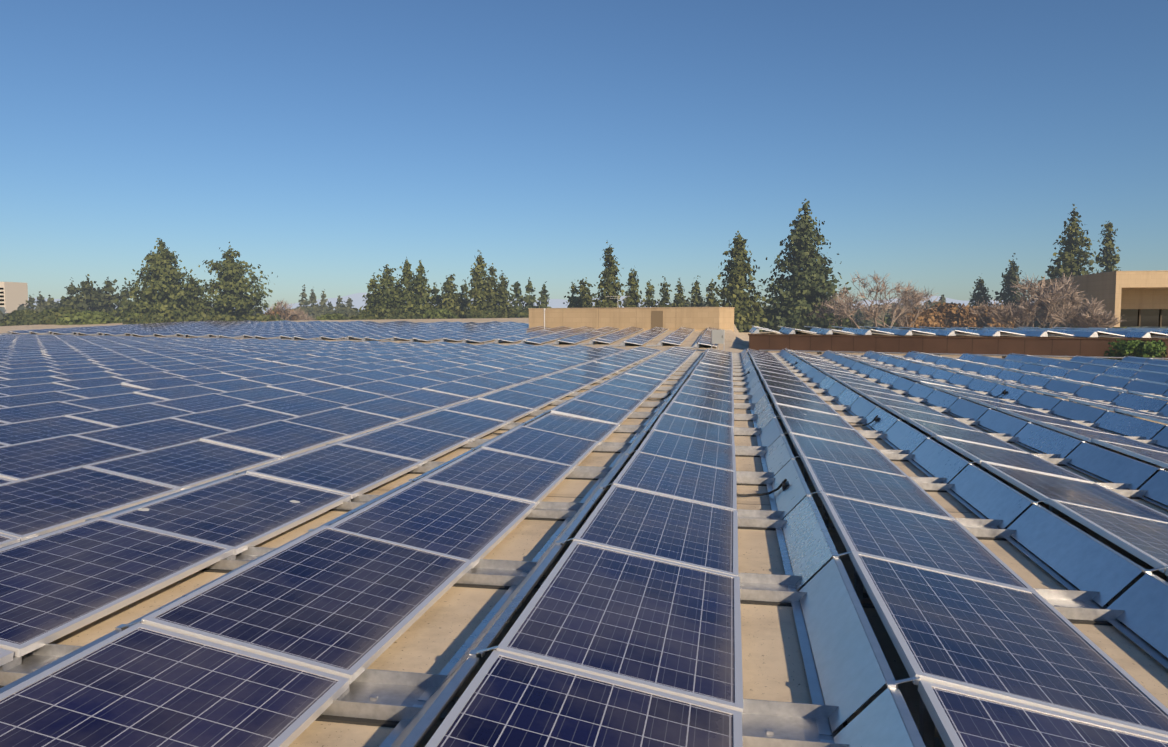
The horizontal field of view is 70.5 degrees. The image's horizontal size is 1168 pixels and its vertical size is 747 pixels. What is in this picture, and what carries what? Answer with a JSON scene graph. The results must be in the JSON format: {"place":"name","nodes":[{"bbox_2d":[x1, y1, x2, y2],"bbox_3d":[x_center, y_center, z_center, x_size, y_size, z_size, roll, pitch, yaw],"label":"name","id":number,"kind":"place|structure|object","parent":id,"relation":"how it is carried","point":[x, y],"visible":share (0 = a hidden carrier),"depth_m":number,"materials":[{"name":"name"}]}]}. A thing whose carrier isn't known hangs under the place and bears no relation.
{"place":"outdoors","nodes":[
{"label":"outdoors","id":0,"kind":"place"},
{"bbox_2d":[0,282,27,312],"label":"building","id":1,"kind":"structure","parent":0,"point":[13,295],"depth_m":424.28,"materials":[{"name":"grey"}]},
{"bbox_2d":[395,281,403,306],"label":"conifer tree","id":2,"kind":"object","parent":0,"point":[399,285],"visible":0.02,"depth_m":123.54,"materials":[{"name":"green plant"}]},
{"bbox_2d":[28,293,1030,313],"bbox_3d":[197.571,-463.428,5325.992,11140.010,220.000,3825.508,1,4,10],"label":"distant hills","id":3,"kind":"structure","parent":0,"point":[358,302],"depth_m":6844.81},
{"bbox_2d":[0,0,1167,307],"label":"sky","id":4,"kind":"structure","parent":0,"point":[331,143],"materials":[{"name":"blue"}]},
{"bbox_2d":[852,309,874,329],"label":"bush","id":5,"kind":"object","parent":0,"point":[868,322],"visible":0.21,"depth_m":151.88,"materials":[{"name":"green plant"}]},
{"bbox_2d":[869,302,891,329],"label":"bush","id":6,"kind":"object","parent":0,"point":[882,316],"visible":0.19,"depth_m":166.12,"materials":[{"name":"brown plant"}]},
{"bbox_2d":[880,314,903,328],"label":"bush","id":7,"kind":"object","parent":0,"point":[887,320],"visible":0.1,"depth_m":115.47,"materials":[{"name":"green plant"}]},
{"bbox_2d":[749,326,1167,337],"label":"solar panels","id":8,"kind":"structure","parent":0,"point":[1083,332],"depth_m":36.83,"materials":[{"name":"blue glass"}]},
{"bbox_2d":[1012,312,1040,327],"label":"bush","id":9,"kind":"object","parent":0,"point":[1024,325],"visible":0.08,"depth_m":105.35,"materials":[{"name":"brown plant"}]},
{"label":"building wall","id":10,"kind":"object","parent":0,"visible":0},
{"bbox_2d":[0,318,1167,746],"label":"roof","id":11,"kind":"structure","parent":10,"relation":"on","point":[438,632],"depth_m":4.82,"materials":[{"name":"beige concrete"}]},
{"bbox_2d":[0,334,695,746],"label":"solar array","id":12,"kind":"object","parent":11,"relation":"on","point":[132,468],"visible":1,"depth_m":6.45,"materials":[{"name":"blue glass"}]},
{"bbox_2d":[0,320,721,348],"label":"solar array","id":13,"kind":"object","parent":11,"relation":"on","point":[496,331],"visible":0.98,"depth_m":63.10,"materials":[{"name":"blue glass"}]},
{"bbox_2d":[711,329,724,349],"bbox_3d":[6.170,-1.503,38.045,0.720,1.050,0.475,1,4,10],"label":"combiner box","id":14,"kind":"object","parent":11,"relation":"on","point":[717,337],"visible":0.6,"depth_m":37.83,"materials":[{"name":"white metal"}]},
{"bbox_2d":[315,348,1167,746],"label":"solar array","id":15,"kind":"object","parent":11,"relation":"on","point":[625,630],"visible":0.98,"depth_m":4.62,"materials":[{"name":"blue glass"}]},
{"bbox_2d":[491,361,1007,496],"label":"cable loops","id":16,"kind":"object","parent":11,"relation":"on","point":[784,484],"visible":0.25,"depth_m":7.34,"materials":[{"name":"black"}]},
{"bbox_2d":[759,350,1167,359],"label":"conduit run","id":17,"kind":"object","parent":11,"relation":"on","point":[939,354],"visible":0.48,"depth_m":33.29,"materials":[{"name":"black metal"}]},
{"bbox_2d":[528,296,734,331],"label":"penthouse wall","id":18,"kind":"structure","parent":10,"relation":"on","point":[676,318],"depth_m":62.74,"materials":[{"name":"beige concrete"}]},
{"bbox_2d":[748,330,1167,359],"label":"parapet wall","id":19,"kind":"structure","parent":10,"relation":"on","point":[1049,345],"depth_m":35.33,"materials":[{"name":"brown"}]},
{"bbox_2d":[1104,338,1166,359],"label":"bush","id":20,"kind":"object","parent":10,"relation":"on","point":[1136,348],"visible":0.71,"depth_m":30.43,"materials":[{"name":"green plant"}]},
{"label":"ground","id":21,"kind":"structure","parent":0,"visible":0},
{"bbox_2d":[0,310,5,322],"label":"bush","id":22,"kind":"object","parent":21,"relation":"on","point":[2,315],"visible":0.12,"depth_m":152.84,"materials":[{"name":"green plant"}]},
{"bbox_2d":[0,309,42,325],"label":"bush","id":23,"kind":"object","parent":21,"relation":"on","point":[21,317],"visible":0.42,"depth_m":116.84,"materials":[{"name":"green plant"}]},
{"bbox_2d":[17,304,25,309],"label":"conifer tree","id":24,"kind":"object","parent":21,"relation":"on","point":[21,307],"visible":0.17,"depth_m":209.10,"materials":[{"name":"green plant"}]},
{"bbox_2d":[25,294,35,310],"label":"conifer tree","id":25,"kind":"object","parent":21,"relation":"on","point":[31,301],"visible":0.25,"depth_m":150.25,"materials":[{"name":"green plant"}]},
{"bbox_2d":[32,291,45,313],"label":"conifer tree","id":26,"kind":"object","parent":21,"relation":"on","point":[41,301],"visible":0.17,"depth_m":150.15,"materials":[{"name":"green plant"}]},
{"bbox_2d":[37,301,60,307],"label":"tree","id":27,"kind":"object","parent":21,"relation":"on","point":[53,305],"depth_m":156.22,"materials":[{"name":"green plant"}]},
{"bbox_2d":[43,295,55,309],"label":"conifer tree","id":28,"kind":"object","parent":21,"relation":"on","point":[50,302],"visible":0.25,"depth_m":150.25,"materials":[{"name":"green plant"}]},
{"bbox_2d":[35,306,81,324],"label":"bush","id":29,"kind":"object","parent":21,"relation":"on","point":[50,316],"visible":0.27,"depth_m":108.46,"materials":[{"name":"green plant"}]},
{"bbox_2d":[57,277,78,307],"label":"conifer tree","id":30,"kind":"object","parent":21,"relation":"on","point":[71,290],"visible":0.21,"depth_m":137.62,"materials":[{"name":"green plant"}]},
{"bbox_2d":[56,310,115,324],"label":"bush","id":31,"kind":"object","parent":21,"relation":"on","point":[87,317],"visible":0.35,"depth_m":105.62,"materials":[{"name":"green plant"}]},
{"bbox_2d":[64,274,111,311],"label":"conifer tree","id":32,"kind":"object","parent":21,"relation":"on","point":[88,296],"visible":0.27,"depth_m":137.37,"materials":[{"name":"green plant"}]},
{"bbox_2d":[91,277,123,316],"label":"conifer tree","id":33,"kind":"object","parent":21,"relation":"on","point":[108,297],"visible":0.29,"depth_m":139.49,"materials":[{"name":"green plant"}]},
{"bbox_2d":[114,286,132,311],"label":"conifer tree","id":34,"kind":"object","parent":21,"relation":"on","point":[129,295],"visible":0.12,"depth_m":141.55,"materials":[{"name":"green plant"}]},
{"bbox_2d":[111,312,140,322],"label":"bush","id":35,"kind":"object","parent":21,"relation":"on","point":[119,319],"visible":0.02,"depth_m":110.62,"materials":[{"name":"green plant"}]},
{"bbox_2d":[122,313,174,323],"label":"bush","id":36,"kind":"object","parent":21,"relation":"on","point":[144,319],"visible":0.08,"depth_m":104.06,"materials":[{"name":"green plant"}]},
{"bbox_2d":[98,238,210,321],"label":"pine tree","id":37,"kind":"object","parent":21,"relation":"on","point":[164,276],"visible":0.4,"depth_m":115.60,"materials":[{"name":"green plant"}]},
{"bbox_2d":[175,277,213,321],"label":"pine tree","id":38,"kind":"object","parent":21,"relation":"on","point":[188,301],"visible":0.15,"depth_m":119.19,"materials":[{"name":"green plant"}]},
{"bbox_2d":[194,312,236,321],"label":"bush","id":39,"kind":"object","parent":21,"relation":"on","point":[208,316],"visible":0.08,"depth_m":104.51,"materials":[{"name":"green plant"}]},
{"bbox_2d":[189,242,277,320],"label":"pine tree","id":40,"kind":"object","parent":21,"relation":"on","point":[232,284],"visible":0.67,"depth_m":120.03,"materials":[{"name":"green plant"}]},
{"bbox_2d":[245,315,284,320],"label":"bush","id":41,"kind":"object","parent":21,"relation":"on","point":[262,318],"visible":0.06,"depth_m":107.12,"materials":[{"name":"green plant"}]},
{"bbox_2d":[263,309,297,320],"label":"bush","id":42,"kind":"object","parent":21,"relation":"on","point":[273,312],"visible":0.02,"depth_m":148.54,"materials":[{"name":"brown plant"}]},
{"bbox_2d":[266,299,296,320],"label":"bare tree","id":43,"kind":"object","parent":21,"relation":"on","point":[278,308],"visible":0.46,"depth_m":128.40,"materials":[{"name":"brown plant"}]},
{"bbox_2d":[290,306,305,320],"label":"bush","id":44,"kind":"object","parent":21,"relation":"on","point":[299,310],"depth_m":173.50,"materials":[{"name":"green plant"}]},
{"bbox_2d":[290,308,316,320],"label":"bare tree","id":45,"kind":"object","parent":21,"relation":"on","point":[298,315],"visible":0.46,"depth_m":130.13,"materials":[{"name":"brown plant"}]},
{"bbox_2d":[298,284,312,317],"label":"conifer tree","id":46,"kind":"object","parent":21,"relation":"on","point":[303,302],"visible":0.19,"depth_m":189.51,"materials":[{"name":"green plant"}]},
{"bbox_2d":[306,289,319,319],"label":"conifer tree","id":47,"kind":"object","parent":21,"relation":"on","point":[314,309],"visible":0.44,"depth_m":189.54,"materials":[{"name":"green plant"}]},
{"bbox_2d":[318,289,327,315],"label":"conifer tree","id":48,"kind":"object","parent":21,"relation":"on","point":[322,303],"visible":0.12,"depth_m":189.54,"materials":[{"name":"green plant"}]},
{"bbox_2d":[323,301,337,314],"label":"conifer tree","id":49,"kind":"object","parent":21,"relation":"on","point":[329,309],"visible":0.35,"depth_m":181.18,"materials":[{"name":"green plant"}]},
{"bbox_2d":[315,313,349,319],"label":"bush","id":50,"kind":"object","parent":21,"relation":"on","point":[334,316],"visible":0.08,"depth_m":120.49,"materials":[{"name":"green plant"}]},
{"bbox_2d":[334,295,342,312],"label":"conifer tree","id":51,"kind":"object","parent":21,"relation":"on","point":[339,304],"visible":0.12,"depth_m":194.44,"materials":[{"name":"green plant"}]},
{"bbox_2d":[337,301,349,318],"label":"conifer tree","id":52,"kind":"object","parent":21,"relation":"on","point":[344,309],"visible":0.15,"depth_m":164.97,"materials":[{"name":"green plant"}]},
{"bbox_2d":[346,297,353,311],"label":"conifer tree","id":53,"kind":"object","parent":21,"relation":"on","point":[349,305],"visible":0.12,"depth_m":194.41,"materials":[{"name":"green plant"}]},
{"bbox_2d":[348,308,356,317],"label":"conifer tree","id":54,"kind":"object","parent":21,"relation":"on","point":[352,312],"visible":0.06,"depth_m":155.27,"materials":[{"name":"green plant"}]},
{"bbox_2d":[347,313,380,319],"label":"bush","id":55,"kind":"object","parent":21,"relation":"on","point":[364,316],"visible":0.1,"depth_m":110.93,"materials":[{"name":"green plant"}]},
{"bbox_2d":[355,274,380,314],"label":"conifer tree","id":56,"kind":"object","parent":21,"relation":"on","point":[371,285],"visible":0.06,"depth_m":117.05,"materials":[{"name":"green plant"}]},
{"bbox_2d":[366,264,404,319],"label":"conifer tree","id":57,"kind":"object","parent":21,"relation":"on","point":[387,293],"visible":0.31,"depth_m":115.10,"materials":[{"name":"green plant"}]},
{"bbox_2d":[381,308,427,318],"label":"bush","id":58,"kind":"object","parent":21,"relation":"on","point":[397,314],"visible":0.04,"depth_m":110.82,"materials":[{"name":"green plant"}]},
{"bbox_2d":[393,257,423,315],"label":"conifer tree","id":59,"kind":"object","parent":21,"relation":"on","point":[405,293],"visible":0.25,"depth_m":117.06,"materials":[{"name":"green plant"}]},
{"bbox_2d":[406,260,435,318],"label":"conifer tree","id":60,"kind":"object","parent":21,"relation":"on","point":[420,281],"visible":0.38,"depth_m":117.03,"materials":[{"name":"green plant"}]},
{"bbox_2d":[428,282,441,309],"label":"conifer tree","id":61,"kind":"object","parent":21,"relation":"on","point":[434,291],"visible":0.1,"depth_m":125.39,"materials":[{"name":"green plant"}]},
{"bbox_2d":[422,308,457,318],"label":"bush","id":62,"kind":"object","parent":21,"relation":"on","point":[442,313],"visible":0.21,"depth_m":112.50,"materials":[{"name":"green plant"}]},
{"bbox_2d":[434,274,466,318],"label":"conifer tree","id":63,"kind":"object","parent":21,"relation":"on","point":[453,302],"visible":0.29,"depth_m":121.00,"materials":[{"name":"green plant"}]},
{"bbox_2d":[458,279,471,318],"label":"conifer tree","id":64,"kind":"object","parent":21,"relation":"on","point":[463,288],"visible":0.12,"depth_m":127.30,"materials":[{"name":"green plant"}]},
{"bbox_2d":[459,250,497,318],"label":"conifer tree","id":65,"kind":"object","parent":21,"relation":"on","point":[479,292],"visible":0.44,"depth_m":117.15,"materials":[{"name":"green plant"}]},
{"bbox_2d":[467,310,504,317],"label":"bush","id":66,"kind":"object","parent":21,"relation":"on","point":[486,314],"visible":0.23,"depth_m":114.37,"materials":[{"name":"green plant"}]},
{"bbox_2d":[485,263,506,313],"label":"conifer tree","id":67,"kind":"object","parent":21,"relation":"on","point":[491,272],"visible":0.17,"depth_m":118.93,"materials":[{"name":"green plant"}]},
{"bbox_2d":[488,270,518,317],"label":"conifer tree","id":68,"kind":"object","parent":21,"relation":"on","point":[502,296],"visible":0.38,"depth_m":118.93,"materials":[{"name":"green plant"}]},
{"bbox_2d":[509,281,525,312],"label":"conifer tree","id":69,"kind":"object","parent":21,"relation":"on","point":[517,289],"visible":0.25,"depth_m":134.37,"materials":[{"name":"green plant"}]},
{"bbox_2d":[508,310,528,317],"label":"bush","id":70,"kind":"object","parent":21,"relation":"on","point":[521,314],"visible":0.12,"depth_m":116.51,"materials":[{"name":"green plant"}]},
{"bbox_2d":[521,277,539,310],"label":"conifer tree","id":71,"kind":"object","parent":21,"relation":"on","point":[529,300],"visible":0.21,"depth_m":134.00,"materials":[{"name":"green plant"}]},
{"bbox_2d":[537,281,551,307],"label":"conifer tree","id":72,"kind":"object","parent":21,"relation":"on","point":[543,298],"visible":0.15,"depth_m":136.06,"materials":[{"name":"green plant"}]},
{"bbox_2d":[563,282,579,307],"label":"conifer tree","id":73,"kind":"object","parent":21,"relation":"on","point":[573,287],"visible":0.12,"depth_m":111.22,"materials":[{"name":"green plant"}]},
{"bbox_2d":[568,277,597,307],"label":"conifer tree","id":74,"kind":"object","parent":21,"relation":"on","point":[584,299],"visible":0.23,"depth_m":109.03,"materials":[{"name":"green plant"}]},
{"bbox_2d":[594,241,624,307],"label":"conifer tree","id":75,"kind":"object","parent":21,"relation":"on","point":[609,277],"visible":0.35,"depth_m":98.78,"materials":[{"name":"green plant"}]},
{"bbox_2d":[621,268,644,307],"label":"conifer tree","id":76,"kind":"object","parent":21,"relation":"on","point":[632,294],"visible":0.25,"depth_m":103.29,"materials":[{"name":"green plant"}]},
{"bbox_2d":[642,279,656,306],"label":"conifer tree","id":77,"kind":"object","parent":21,"relation":"on","point":[649,302],"visible":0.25,"depth_m":111.23,"materials":[{"name":"green plant"}]},
{"bbox_2d":[656,276,673,306],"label":"conifer tree","id":78,"kind":"object","parent":21,"relation":"on","point":[665,296],"visible":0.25,"depth_m":111.11,"materials":[{"name":"green plant"}]},
{"bbox_2d":[671,278,688,306],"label":"conifer tree","id":79,"kind":"object","parent":21,"relation":"on","point":[679,299],"visible":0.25,"depth_m":113.08,"materials":[{"name":"green plant"}]},
{"bbox_2d":[687,276,704,306],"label":"conifer tree","id":80,"kind":"object","parent":21,"relation":"on","point":[696,299],"visible":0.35,"depth_m":113.05,"materials":[{"name":"green plant"}]},
{"bbox_2d":[704,279,717,306],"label":"conifer tree","id":81,"kind":"object","parent":21,"relation":"on","point":[711,295],"visible":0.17,"depth_m":115.18,"materials":[{"name":"green plant"}]},
{"bbox_2d":[707,231,770,331],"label":"conifer tree","id":82,"kind":"object","parent":21,"relation":"on","point":[747,316],"visible":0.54,"depth_m":90.19,"materials":[{"name":"green plant"}]},
{"bbox_2d":[756,307,780,330],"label":"bush","id":83,"kind":"object","parent":21,"relation":"on","point":[767,323],"depth_m":97.47,"materials":[{"name":"green plant"}]},
{"bbox_2d":[752,198,870,331],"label":"conifer tree","id":84,"kind":"object","parent":21,"relation":"on","point":[807,284],"visible":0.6,"depth_m":92.67,"materials":[{"name":"green plant"}]},
{"bbox_2d":[806,288,878,328],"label":"bare tree","id":85,"kind":"object","parent":21,"relation":"on","point":[831,310],"visible":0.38,"depth_m":91.41,"materials":[{"name":"brown plant"}]},
{"bbox_2d":[836,317,854,327],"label":"bush","id":86,"kind":"object","parent":21,"relation":"on","point":[849,324],"depth_m":97.28,"materials":[{"name":"green plant"}]},
{"bbox_2d":[823,270,926,328],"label":"bare tree","id":87,"kind":"object","parent":21,"relation":"on","point":[907,296],"visible":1,"depth_m":85.82,"materials":[{"name":"brown plant"}]},
{"bbox_2d":[860,286,941,327],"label":"bare tree","id":88,"kind":"object","parent":21,"relation":"on","point":[901,316],"visible":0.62,"depth_m":95.21,"materials":[{"name":"brown plant"}]},
{"bbox_2d":[894,308,947,327],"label":"bush","id":89,"kind":"object","parent":21,"relation":"on","point":[928,317],"visible":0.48,"depth_m":95.66,"materials":[{"name":"brown plant"}]},
{"bbox_2d":[921,300,957,309],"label":"tree","id":90,"kind":"object","parent":21,"relation":"on","point":[929,302],"depth_m":152.98,"materials":[{"name":"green plant"}]},
{"bbox_2d":[939,295,945,302],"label":"conifer tree","id":91,"kind":"object","parent":21,"relation":"on","point":[942,298],"visible":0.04,"depth_m":170.62,"materials":[{"name":"green plant"}]},
{"bbox_2d":[930,302,981,327],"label":"bush","id":92,"kind":"object","parent":21,"relation":"on","point":[955,317],"visible":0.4,"depth_m":99.35,"materials":[{"name":"brown plant"}]},
{"bbox_2d":[968,276,994,324],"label":"conifer tree","id":93,"kind":"object","parent":21,"relation":"on","point":[980,294],"visible":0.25,"depth_m":120.56,"materials":[{"name":"green plant"}]},
{"bbox_2d":[961,305,1014,327],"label":"bush","id":94,"kind":"object","parent":21,"relation":"on","point":[986,319],"visible":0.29,"depth_m":102.25,"materials":[{"name":"brown plant"}]},
{"bbox_2d":[990,253,1025,308],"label":"conifer tree","id":95,"kind":"object","parent":21,"relation":"on","point":[1011,276],"visible":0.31,"depth_m":116.16,"materials":[{"name":"green plant"}]},
{"bbox_2d":[968,275,1049,327],"bbox_3d":[33.021,-2.315,63.500,6.784,10.260,5.217,-3,5,-41],"label":"bare tree","id":96,"kind":"object","parent":21,"relation":"on","point":[1011,314],"visible":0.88,"depth_m":62.11,"materials":[{"name":"brown plant"}]},
{"bbox_2d":[1012,273,1085,327],"bbox_3d":[35.041,-2.418,62.749,4.960,10.571,6.160,3,5,36],"label":"bare tree","id":97,"kind":"object","parent":21,"relation":"on","point":[1062,281],"visible":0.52,"depth_m":62.07,"materials":[{"name":"brown plant"}]},
{"bbox_2d":[1030,204,1113,328],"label":"conifer tree","id":98,"kind":"object","parent":21,"relation":"on","point":[1071,263],"visible":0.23,"depth_m":98.02,"materials":[{"name":"green plant"}]},
{"bbox_2d":[1028,280,1126,327],"bbox_3d":[34.847,-1.806,58.739,5.713,9.886,4.865,1,4,10],"label":"bare tree","id":99,"kind":"object","parent":21,"relation":"on","point":[1090,317],"visible":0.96,"depth_m":58.46,"materials":[{"name":"brown plant"}]},
{"bbox_2d":[1036,270,1167,326],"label":"building","id":100,"kind":"structure","parent":21,"relation":"on","point":[1137,298],"depth_m":72.12,"materials":[{"name":"beige concrete"}]},
{"bbox_2d":[1093,221,1129,327],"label":"conifer tree","id":101,"kind":"object","parent":21,"relation":"on","point":[1109,260],"visible":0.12,"depth_m":102.27,"materials":[{"name":"green plant"}]}
]}

